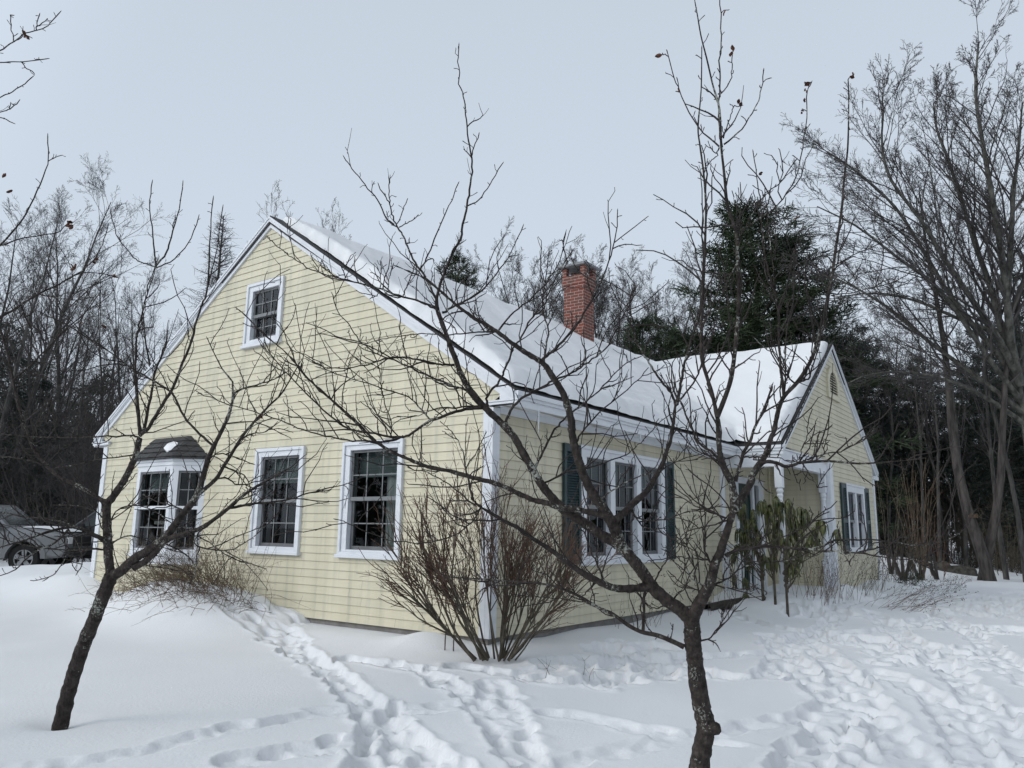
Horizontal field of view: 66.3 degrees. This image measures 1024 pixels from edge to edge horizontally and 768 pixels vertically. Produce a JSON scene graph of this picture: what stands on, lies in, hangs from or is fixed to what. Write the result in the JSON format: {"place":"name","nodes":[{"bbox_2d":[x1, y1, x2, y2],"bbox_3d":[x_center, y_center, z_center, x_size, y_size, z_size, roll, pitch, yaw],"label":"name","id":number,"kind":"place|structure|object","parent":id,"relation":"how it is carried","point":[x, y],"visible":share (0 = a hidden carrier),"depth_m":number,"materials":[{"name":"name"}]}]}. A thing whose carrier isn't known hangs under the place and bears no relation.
{"place":"outdoors","nodes":[
{"label":"outdoors","id":0,"kind":"place"},
{"bbox_2d":[0,544,1023,767],"bbox_3d":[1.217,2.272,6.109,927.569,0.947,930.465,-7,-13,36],"label":"ground","id":1,"kind":"structure","parent":0,"point":[846,682],"depth_m":6.74,"materials":[{"name":"snow"}]},
{"bbox_2d":[0,318,61,523],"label":"forest pine","id":2,"kind":"object","parent":1,"relation":"on","point":[20,391],"visible":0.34,"depth_m":29.29,"materials":[{"name":"green plant"}]},
{"bbox_2d":[0,221,63,446],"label":"bare tree","id":3,"kind":"object","parent":1,"relation":"on","point":[18,342],"visible":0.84,"depth_m":26.10,"materials":[{"name":"grey plant"}]},
{"bbox_2d":[0,197,72,411],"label":"bare tree","id":4,"kind":"object","parent":1,"relation":"on","point":[31,218],"visible":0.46,"depth_m":34.37,"materials":[{"name":"grey plant"}]},
{"bbox_2d":[0,357,88,526],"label":"forest pine","id":5,"kind":"object","parent":1,"relation":"on","point":[43,383],"visible":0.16,"depth_m":31.24,"materials":[{"name":"green plant"}]},
{"bbox_2d":[0,505,93,565],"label":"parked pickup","id":6,"kind":"object","parent":1,"relation":"on","point":[10,552],"visible":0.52,"depth_m":20.41,"materials":[{"name":"silver metal"}]},
{"bbox_2d":[0,186,94,455],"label":"bare tree","id":7,"kind":"object","parent":1,"relation":"on","point":[17,364],"visible":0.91,"depth_m":27.33,"materials":[{"name":"brown plant"}]},
{"bbox_2d":[12,248,92,410],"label":"bare tree","id":8,"kind":"object","parent":1,"relation":"on","point":[64,316],"visible":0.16,"depth_m":57.04,"materials":[{"name":"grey plant"}]},
{"bbox_2d":[0,195,105,463],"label":"bare tree","id":9,"kind":"object","parent":1,"relation":"on","point":[23,287],"visible":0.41,"depth_m":32.51,"materials":[{"name":"grey plant"}]},
{"bbox_2d":[0,283,106,500],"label":"bare tree","id":10,"kind":"object","parent":1,"relation":"on","point":[55,382],"visible":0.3,"depth_m":32.10,"materials":[{"name":"grey plant"}]},
{"bbox_2d":[0,10,117,390],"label":"apple tree","id":11,"kind":"object","parent":1,"relation":"on","point":[68,224],"visible":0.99,"depth_m":5.16,"materials":[{"name":"brown plant"}]},
{"bbox_2d":[5,289,113,494],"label":"bare tree","id":12,"kind":"object","parent":1,"relation":"on","point":[80,373],"visible":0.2,"depth_m":51.46,"materials":[{"name":"grey plant"}]},
{"bbox_2d":[18,267,104,498],"bbox_3d":[-23.133,1.336,39.228,4.271,14.284,4.754,9,-13,-36],"label":"bare tree","id":13,"kind":"object","parent":1,"relation":"on","point":[51,362],"visible":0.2,"depth_m":39.34,"materials":[{"name":"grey plant"}]},
{"bbox_2d":[0,357,132,561],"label":"undergrowth","id":14,"kind":"object","parent":1,"relation":"on","point":[92,502],"visible":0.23,"depth_m":27.45,"materials":[{"name":"plant"}]},
{"bbox_2d":[41,510,96,564],"bbox_3d":[-11.811,4.556,23.006,4.959,1.744,2.156,5,-11,-20],"label":"parked car","id":15,"kind":"object","parent":1,"relation":"on","point":[53,561],"visible":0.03,"depth_m":22.00,"materials":[{"name":"black paint"}]},
{"bbox_2d":[31,255,117,501],"bbox_3d":[-22.620,0.671,37.722,5.505,15.093,4.438,-3,-11,21],"label":"bare tree","id":16,"kind":"object","parent":1,"relation":"on","point":[76,384],"visible":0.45,"depth_m":38.32,"materials":[{"name":"grey plant"}]},
{"bbox_2d":[0,188,164,524],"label":"bare tree","id":17,"kind":"object","parent":1,"relation":"on","point":[56,315],"visible":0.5,"depth_m":34.40,"materials":[{"name":"brown plant"}]},
{"bbox_2d":[0,152,176,504],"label":"bare tree","id":18,"kind":"object","parent":1,"relation":"on","point":[43,366],"visible":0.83,"depth_m":30.21,"materials":[{"name":"brown plant"}]},
{"bbox_2d":[47,268,132,516],"bbox_3d":[-20.330,0.706,36.059,4.022,14.415,4.990,-5,-12,28],"label":"bare tree","id":19,"kind":"object","parent":1,"relation":"on","point":[82,395],"visible":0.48,"depth_m":36.98,"materials":[{"name":"grey plant"}]},
{"bbox_2d":[70,320,133,483],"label":"bare tree","id":20,"kind":"object","parent":1,"relation":"on","point":[107,383],"visible":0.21,"depth_m":46.93,"materials":[{"name":"grey plant"}]},
{"bbox_2d":[63,275,142,490],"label":"bare tree","id":21,"kind":"object","parent":1,"relation":"on","point":[107,352],"visible":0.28,"depth_m":45.56,"materials":[{"name":"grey plant"}]},
{"bbox_2d":[67,341,138,517],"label":"bare tree","id":22,"kind":"object","parent":1,"relation":"on","point":[98,408],"visible":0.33,"depth_m":40.12,"materials":[{"name":"grey plant"}]},
{"bbox_2d":[68,290,160,457],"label":"bare tree","id":23,"kind":"object","parent":1,"relation":"on","point":[133,298],"visible":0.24,"depth_m":53.91,"materials":[{"name":"grey plant"}]},
{"bbox_2d":[77,234,156,421],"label":"bare tree","id":24,"kind":"object","parent":1,"relation":"on","point":[118,366],"visible":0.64,"depth_m":34.01,"materials":[{"name":"grey plant"}]},
{"bbox_2d":[88,282,162,422],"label":"bare tree","id":25,"kind":"object","parent":1,"relation":"on","point":[134,320],"visible":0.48,"depth_m":38.37,"materials":[{"name":"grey plant"}]},
{"bbox_2d":[92,253,179,389],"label":"bare tree","id":26,"kind":"object","parent":1,"relation":"on","point":[154,281],"visible":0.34,"depth_m":45.88,"materials":[{"name":"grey plant"}]},
{"bbox_2d":[0,180,375,730],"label":"apple tree","id":27,"kind":"object","parent":1,"relation":"on","point":[87,635],"visible":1,"depth_m":5.33,"materials":[{"name":"brown plant"}]},
{"bbox_2d":[65,511,310,624],"bbox_3d":[-4.673,2.501,10.509,3.993,1.638,1.989,-7,-13,36],"label":"twiggy shrub","id":28,"kind":"object","parent":1,"relation":"on","point":[161,576],"visible":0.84,"depth_m":10.41,"materials":[{"name":"plant"}]},
{"bbox_2d":[149,211,241,345],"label":"larch tree","id":29,"kind":"object","parent":1,"relation":"on","point":[217,277],"visible":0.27,"depth_m":40.75,"materials":[{"name":"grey plant"}]},
{"bbox_2d":[434,247,483,290],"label":"white pine","id":30,"kind":"object","parent":1,"relation":"on","point":[462,260],"visible":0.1,"depth_m":47.88,"materials":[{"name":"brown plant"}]},
{"bbox_2d":[90,215,880,644],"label":"house","id":31,"kind":"structure","parent":1,"relation":"on","point":[316,577],"depth_m":11.04,"materials":[{"name":"yellow wood"}]},
{"bbox_2d":[127,436,206,575],"bbox_3d":[-5.466,1.868,12.188,1.990,2.120,0.462,-7,-13,36],"label":"bay window","id":32,"kind":"structure","parent":31,"relation":"in","point":[171,460],"depth_m":12.01,"materials":[{"name":"white"}]},
{"bbox_2d":[240,275,285,349],"bbox_3d":[-3.656,-1.048,11.655,0.917,1.000,0.185,-7,-13,36],"label":"window","id":33,"kind":"structure","parent":31,"relation":"in","point":[249,333],"depth_m":11.72,"materials":[{"name":"white glass"}]},
{"bbox_2d":[245,446,305,555],"bbox_3d":[-3.197,1.606,10.811,1.108,1.453,0.217,-7,-13,36],"label":"window","id":34,"kind":"structure","parent":31,"relation":"in","point":[256,518],"depth_m":10.89,"materials":[{"name":"white glass"}]},
{"bbox_2d":[334,438,404,559],"bbox_3d":[-1.702,1.434,9.766,1.121,1.453,0.267,-7,-13,36],"label":"window","id":35,"kind":"structure","parent":31,"relation":"in","point":[346,548],"depth_m":9.84,"materials":[{"name":"white glass"}]},
{"bbox_2d":[283,217,827,441],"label":"roof snow","id":36,"kind":"structure","parent":31,"relation":"on","point":[636,398],"depth_m":13.01,"materials":[{"name":"snow"}]},
{"bbox_2d":[579,444,668,565],"bbox_3d":[1.566,1.752,11.109,0.217,1.542,2.575,-7,-13,36],"label":"window","id":37,"kind":"structure","parent":31,"relation":"in","point":[616,465],"depth_m":11.27,"materials":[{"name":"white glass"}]},
{"bbox_2d":[738,483,753,589],"bbox_3d":[4.404,2.910,14.855,0.064,2.020,0.760,-7,-13,36],"label":"door","id":38,"kind":"structure","parent":31,"relation":"in","point":[747,502],"depth_m":14.94,"materials":[{"name":"paint"}]},
{"bbox_2d":[785,341,832,443],"bbox_3d":[5.798,0.053,15.130,0.032,2.561,3.649,-7,-13,36],"label":"bulb string","id":39,"kind":"object","parent":31,"relation":"attached to","point":[804,402],"visible":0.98,"depth_m":14.87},
{"bbox_2d":[846,483,867,551],"bbox_3d":[7.562,2.960,17.296,0.185,1.450,1.725,-7,-13,36],"label":"window","id":40,"kind":"structure","parent":31,"relation":"in","point":[855,493],"depth_m":17.31,"materials":[{"name":"white glass"}]},
{"bbox_2d":[357,425,641,661],"bbox_3d":[-0.098,1.518,7.763,2.522,2.430,2.225,-7,-13,36],"label":"burning bush","id":41,"kind":"object","parent":1,"relation":"on","point":[434,566],"visible":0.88,"depth_m":7.73,"materials":[{"name":"plant"}]},
{"bbox_2d":[0,332,1005,551],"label":"woods","id":42,"kind":"object","parent":1,"relation":"on","point":[154,359],"depth_m":66.80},
{"bbox_2d":[0,365,1009,545],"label":"evergreens","id":43,"kind":"object","parent":1,"relation":"on","point":[117,406],"depth_m":66.08,"materials":[{"name":"plant"}]},
{"bbox_2d":[467,216,544,313],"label":"bare tree","id":44,"kind":"object","parent":1,"relation":"on","point":[500,291],"visible":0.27,"depth_m":47.14,"materials":[{"name":"grey plant"}]},
{"bbox_2d":[505,238,563,318],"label":"bare tree","id":45,"kind":"object","parent":1,"relation":"on","point":[545,256],"visible":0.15,"depth_m":49.02,"materials":[{"name":"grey plant"}]},
{"bbox_2d":[523,262,562,323],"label":"bare tree","id":46,"kind":"object","parent":1,"relation":"on","point":[551,302],"visible":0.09,"depth_m":45.35,"materials":[{"name":"grey plant"}]},
{"bbox_2d":[503,253,594,330],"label":"bare tree","id":47,"kind":"object","parent":1,"relation":"on","point":[531,269],"visible":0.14,"depth_m":50.81,"materials":[{"name":"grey plant"}]},
{"bbox_2d":[166,0,979,767],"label":"apple tree","id":48,"kind":"object","parent":1,"relation":"on","point":[708,726],"visible":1,"depth_m":4.12,"materials":[{"name":"brown plant"}]},
{"bbox_2d":[545,248,607,324],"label":"bare tree","id":49,"kind":"object","parent":1,"relation":"on","point":[566,249],"visible":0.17,"depth_m":43.83,"materials":[{"name":"grey plant"}]},
{"bbox_2d":[539,239,661,354],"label":"bare tree","id":50,"kind":"object","parent":1,"relation":"on","point":[596,306],"visible":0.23,"depth_m":44.75,"materials":[{"name":"grey plant"}]},
{"bbox_2d":[561,256,668,354],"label":"bare tree","id":51,"kind":"object","parent":1,"relation":"on","point":[599,330],"visible":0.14,"depth_m":46.30,"materials":[{"name":"grey plant"}]},
{"bbox_2d":[594,275,639,349],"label":"bare tree","id":52,"kind":"object","parent":1,"relation":"on","point":[605,319],"visible":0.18,"depth_m":47.77,"materials":[{"name":"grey plant"}]},
{"bbox_2d":[596,245,656,342],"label":"bare tree","id":53,"kind":"object","parent":1,"relation":"on","point":[632,265],"visible":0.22,"depth_m":60.66,"materials":[{"name":"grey plant"}]},
{"bbox_2d":[594,254,668,354],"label":"bare tree","id":54,"kind":"object","parent":1,"relation":"on","point":[618,307],"visible":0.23,"depth_m":50.01,"materials":[{"name":"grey plant"}]},
{"bbox_2d":[616,309,670,360],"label":"young pine","id":55,"kind":"object","parent":1,"relation":"on","point":[638,331],"visible":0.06,"depth_m":40.78,"materials":[{"name":"green plant"}]},
{"bbox_2d":[617,260,708,360],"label":"bare tree","id":56,"kind":"object","parent":1,"relation":"on","point":[643,297],"visible":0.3,"depth_m":47.89,"materials":[{"name":"grey plant"}]},
{"bbox_2d":[609,241,722,357],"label":"bare tree","id":57,"kind":"object","parent":1,"relation":"on","point":[693,302],"visible":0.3,"depth_m":45.56,"materials":[{"name":"grey plant"}]},
{"bbox_2d":[615,256,720,351],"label":"bare tree","id":58,"kind":"object","parent":1,"relation":"on","point":[687,306],"visible":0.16,"depth_m":49.94,"materials":[{"name":"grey plant"}]},
{"bbox_2d":[648,330,691,360],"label":"young pine","id":59,"kind":"object","parent":1,"relation":"on","point":[671,347],"visible":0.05,"depth_m":43.92,"materials":[{"name":"green plant"}]},
{"bbox_2d":[642,286,699,352],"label":"bare tree","id":60,"kind":"object","parent":1,"relation":"on","point":[667,313],"visible":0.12,"depth_m":55.67,"materials":[{"name":"grey plant"}]},
{"bbox_2d":[704,597,742,610],"bbox_3d":[3.495,3.579,12.691,0.155,0.193,1.364,-9,-14,42],"label":"timber","id":61,"kind":"object","parent":1,"relation":"on","point":[720,605],"visible":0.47,"depth_m":12.45,"materials":[{"name":"wood"}]},
{"bbox_2d":[689,556,762,615],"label":"dry weeds","id":62,"kind":"object","parent":1,"relation":"on","point":[724,590],"visible":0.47,"depth_m":12.52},
{"bbox_2d":[718,504,766,600],"bbox_3d":[3.878,2.901,13.380,0.326,1.764,1.243,8,-13,-33],"label":"rhododendron","id":63,"kind":"object","parent":1,"relation":"on","point":[742,536],"visible":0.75,"depth_m":13.22,"materials":[{"name":"green plant"}]},
{"bbox_2d":[757,495,785,604],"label":"rhododendron","id":64,"kind":"object","parent":1,"relation":"on","point":[763,507],"visible":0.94,"depth_m":12.73,"materials":[{"name":"green plant"}]},
{"bbox_2d":[645,191,929,537],"bbox_3d":[10.630,-0.195,35.591,14.490,17.546,13.001,-1,-11,11],"label":"white pine","id":65,"kind":"object","parent":1,"relation":"on","point":[752,325],"visible":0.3,"depth_m":34.38,"materials":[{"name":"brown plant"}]},
{"bbox_2d":[782,499,841,616],"bbox_3d":[4.683,2.717,12.086,0.361,1.905,1.063,8,-13,-35],"label":"rhododendron","id":66,"kind":"object","parent":1,"relation":"on","point":[789,571],"visible":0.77,"depth_m":12.29,"materials":[{"name":"green plant"}]},
{"bbox_2d":[779,540,878,605],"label":"dry weeds","id":67,"kind":"object","parent":1,"relation":"on","point":[825,584],"visible":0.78,"depth_m":13.36,"materials":[{"name":"plant"}]},
{"bbox_2d":[792,317,890,486],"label":"forest pine","id":68,"kind":"object","parent":1,"relation":"on","point":[868,427],"visible":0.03,"depth_m":37.21,"materials":[{"name":"green plant"}]},
{"bbox_2d":[818,295,883,407],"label":"bare tree","id":69,"kind":"object","parent":1,"relation":"on","point":[858,349],"visible":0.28,"depth_m":33.75,"materials":[{"name":"grey plant"}]},
{"bbox_2d":[823,315,917,522],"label":"forest pine","id":70,"kind":"object","parent":1,"relation":"on","point":[895,457],"visible":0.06,"depth_m":41.72,"materials":[{"name":"green plant"}]},
{"bbox_2d":[838,296,903,454],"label":"bare tree","id":71,"kind":"object","parent":1,"relation":"on","point":[867,367],"visible":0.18,"depth_m":38.48,"materials":[{"name":"grey plant"}]},
{"bbox_2d":[843,535,903,601],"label":"dry weeds","id":72,"kind":"object","parent":1,"relation":"on","point":[865,581],"visible":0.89,"depth_m":15.31,"materials":[{"name":"plant"}]},
{"bbox_2d":[840,361,911,554],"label":"forest pine","id":73,"kind":"object","parent":1,"relation":"on","point":[861,407],"visible":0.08,"depth_m":33.58,"materials":[{"name":"green plant"}]},
{"bbox_2d":[740,0,1023,443],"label":"maple tree","id":74,"kind":"object","parent":1,"relation":"on","point":[1004,337],"visible":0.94,"depth_m":25.10,"materials":[{"name":"brown plant"}]},
{"bbox_2d":[855,305,914,550],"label":"bare tree","id":75,"kind":"object","parent":1,"relation":"on","point":[890,430],"visible":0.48,"depth_m":40.86,"materials":[{"name":"grey plant"}]},
{"bbox_2d":[832,321,941,539],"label":"forest pine","id":76,"kind":"object","parent":1,"relation":"on","point":[868,329],"visible":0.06,"depth_m":44.69,"materials":[{"name":"green plant"}]},
{"bbox_2d":[858,306,918,550],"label":"bare tree","id":77,"kind":"object","parent":1,"relation":"on","point":[890,474],"visible":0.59,"depth_m":32.95,"materials":[{"name":"grey plant"}]},
{"bbox_2d":[846,341,934,544],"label":"forest pine","id":78,"kind":"object","parent":1,"relation":"on","point":[899,470],"visible":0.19,"depth_m":40.50,"materials":[{"name":"green plant"}]},
{"bbox_2d":[874,462,910,573],"bbox_3d":[12.784,4.552,26.713,1.938,3.982,1.381,10,-14,-41],"label":"coppiced shrub","id":79,"kind":"object","parent":1,"relation":"on","point":[895,552],"visible":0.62,"depth_m":26.57,"materials":[{"name":"plant"}]},
{"bbox_2d":[875,544,926,586],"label":"dry weeds","id":80,"kind":"object","parent":1,"relation":"on","point":[900,567],"visible":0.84,"depth_m":18.14,"materials":[{"name":"plant"}]},
{"bbox_2d":[872,306,937,548],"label":"bare tree","id":81,"kind":"object","parent":1,"relation":"on","point":[896,368],"visible":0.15,"depth_m":44.46,"materials":[{"name":"plant"}]},
{"bbox_2d":[884,569,931,587],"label":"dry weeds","id":82,"kind":"object","parent":1,"relation":"on","point":[914,578],"visible":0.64,"depth_m":19.13,"materials":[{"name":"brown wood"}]},
{"bbox_2d":[878,518,938,579],"bbox_3d":[12.011,5.000,23.785,1.983,2.088,1.678,1,-11,0],"label":"coppiced shrub","id":83,"kind":"object","parent":1,"relation":"on","point":[908,567],"visible":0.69,"depth_m":23.45,"materials":[{"name":"plant"}]},
{"bbox_2d":[881,295,939,551],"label":"bare tree","id":84,"kind":"object","parent":1,"relation":"on","point":[920,451],"visible":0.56,"depth_m":30.98,"materials":[{"name":"grey plant"}]},
{"bbox_2d":[882,454,942,579],"bbox_3d":[12.364,4.068,24.334,1.292,4.154,2.168,5,-11,-21],"label":"coppiced shrub","id":85,"kind":"object","parent":1,"relation":"on","point":[920,569],"visible":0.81,"depth_m":23.98,"materials":[{"name":"brown wood"}]},
{"bbox_2d":[866,573,978,612],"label":"fallen stalks","id":86,"kind":"object","parent":1,"relation":"on","point":[911,595],"visible":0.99,"depth_m":13.96,"materials":[{"name":"plant"}]},
{"bbox_2d":[873,361,973,548],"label":"forest pine","id":87,"kind":"object","parent":1,"relation":"on","point":[933,445],"visible":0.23,"depth_m":42.36,"materials":[{"name":"green plant"}]},
{"bbox_2d":[887,274,969,562],"bbox_3d":[19.665,1.760,36.658,3.311,14.328,3.294,8,-13,-33],"label":"bare tree","id":88,"kind":"object","parent":1,"relation":"on","point":[931,456],"visible":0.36,"depth_m":36.35,"materials":[{"name":"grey plant"}]},
{"bbox_2d":[898,295,961,560],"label":"bare tree","id":89,"kind":"object","parent":1,"relation":"on","point":[936,424],"visible":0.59,"depth_m":28.87,"materials":[{"name":"grey plant"}]},
{"bbox_2d":[864,165,996,580],"bbox_3d":[14.076,-0.672,26.212,4.457,14.814,2.446,2,-11,-5],"label":"bare tree","id":90,"kind":"object","parent":1,"relation":"on","point":[987,572],"visible":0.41,"depth_m":25.59,"materials":[{"name":"plant"}]},
{"bbox_2d":[906,509,956,579],"bbox_3d":[13.544,5.175,24.990,1.279,2.317,1.514,6,-12,-27],"label":"coppiced shrub","id":91,"kind":"object","parent":1,"relation":"on","point":[936,576],"visible":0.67,"depth_m":24.84,"materials":[{"name":"brown wood"}]},
{"bbox_2d":[888,379,975,561],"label":"forest pine","id":92,"kind":"object","parent":1,"relation":"on","point":[929,465],"visible":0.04,"depth_m":49.88,"materials":[{"name":"green plant"}]},
{"bbox_2d":[887,356,984,553],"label":"forest pine","id":93,"kind":"object","parent":1,"relation":"on","point":[925,366],"visible":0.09,"depth_m":45.20,"materials":[{"name":"green plant"}]},
{"bbox_2d":[913,264,982,565],"bbox_3d":[18.593,1.350,33.121,3.167,13.705,3.150,0,-11,4],"label":"bare tree","id":94,"kind":"object","parent":1,"relation":"on","point":[965,548],"visible":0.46,"depth_m":32.90,"materials":[{"name":"grey plant"}]},
{"bbox_2d":[875,463,1023,575],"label":"undergrowth","id":95,"kind":"object","parent":1,"relation":"on","point":[1013,567],"visible":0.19,"depth_m":34.96,"materials":[{"name":"plant"}]},
{"bbox_2d":[947,565,977,575],"bbox_3d":[15.573,6.567,27.389,1.350,0.467,0.945,-6,-13,33],"label":"rock","id":96,"kind":"object","parent":1,"relation":"on","point":[969,570],"visible":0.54,"depth_m":27.03,"materials":[{"name":"stone"}]},
{"bbox_2d":[913,362,1023,540],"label":"forest pine","id":97,"kind":"object","parent":1,"relation":"on","point":[947,467],"visible":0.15,"depth_m":41.75,"materials":[{"name":"green plant"}]},
{"bbox_2d":[924,185,1023,581],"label":"bare tree","id":98,"kind":"object","parent":1,"relation":"on","point":[1016,507],"visible":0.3,"depth_m":26.23,"materials":[{"name":"grey plant"}]},
{"bbox_2d":[933,225,1021,579],"bbox_3d":[16.877,0.541,27.635,3.023,13.082,3.007,-1,-11,8],"label":"bare tree","id":99,"kind":"object","parent":1,"relation":"on","point":[1005,572],"visible":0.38,"depth_m":27.26,"materials":[{"name":"grey plant"}]},
{"bbox_2d":[935,329,1023,568],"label":"forest pine","id":100,"kind":"object","parent":1,"relation":"on","point":[968,392],"visible":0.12,"depth_m":40.73,"materials":[{"name":"green plant"}]},
{"bbox_2d":[941,326,1023,549],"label":"forest pine","id":101,"kind":"object","parent":1,"relation":"on","point":[978,494],"visible":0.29,"depth_m":36.24,"materials":[{"name":"green plant"}]},
{"bbox_2d":[967,329,1023,568],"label":"forest pine","id":102,"kind":"object","parent":1,"relation":"on","point":[1020,498],"visible":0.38,"depth_m":33.32,"materials":[{"name":"green plant"}]},
{"bbox_2d":[967,186,1023,580],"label":"bare tree","id":103,"kind":"object","parent":1,"relation":"on","point":[992,532],"visible":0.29,"depth_m":25.04,"materials":[{"name":"brown wood"}]},
{"bbox_2d":[968,270,1023,495],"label":"forest pine","id":104,"kind":"object","parent":1,"relation":"on","point":[1020,323],"visible":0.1,"depth_m":35.25,"materials":[{"name":"green plant"}]},
{"bbox_2d":[0,0,1023,537],"label":"sky","id":105,"kind":"structure","parent":0,"point":[150,86],"materials":[{"name":"grey"}]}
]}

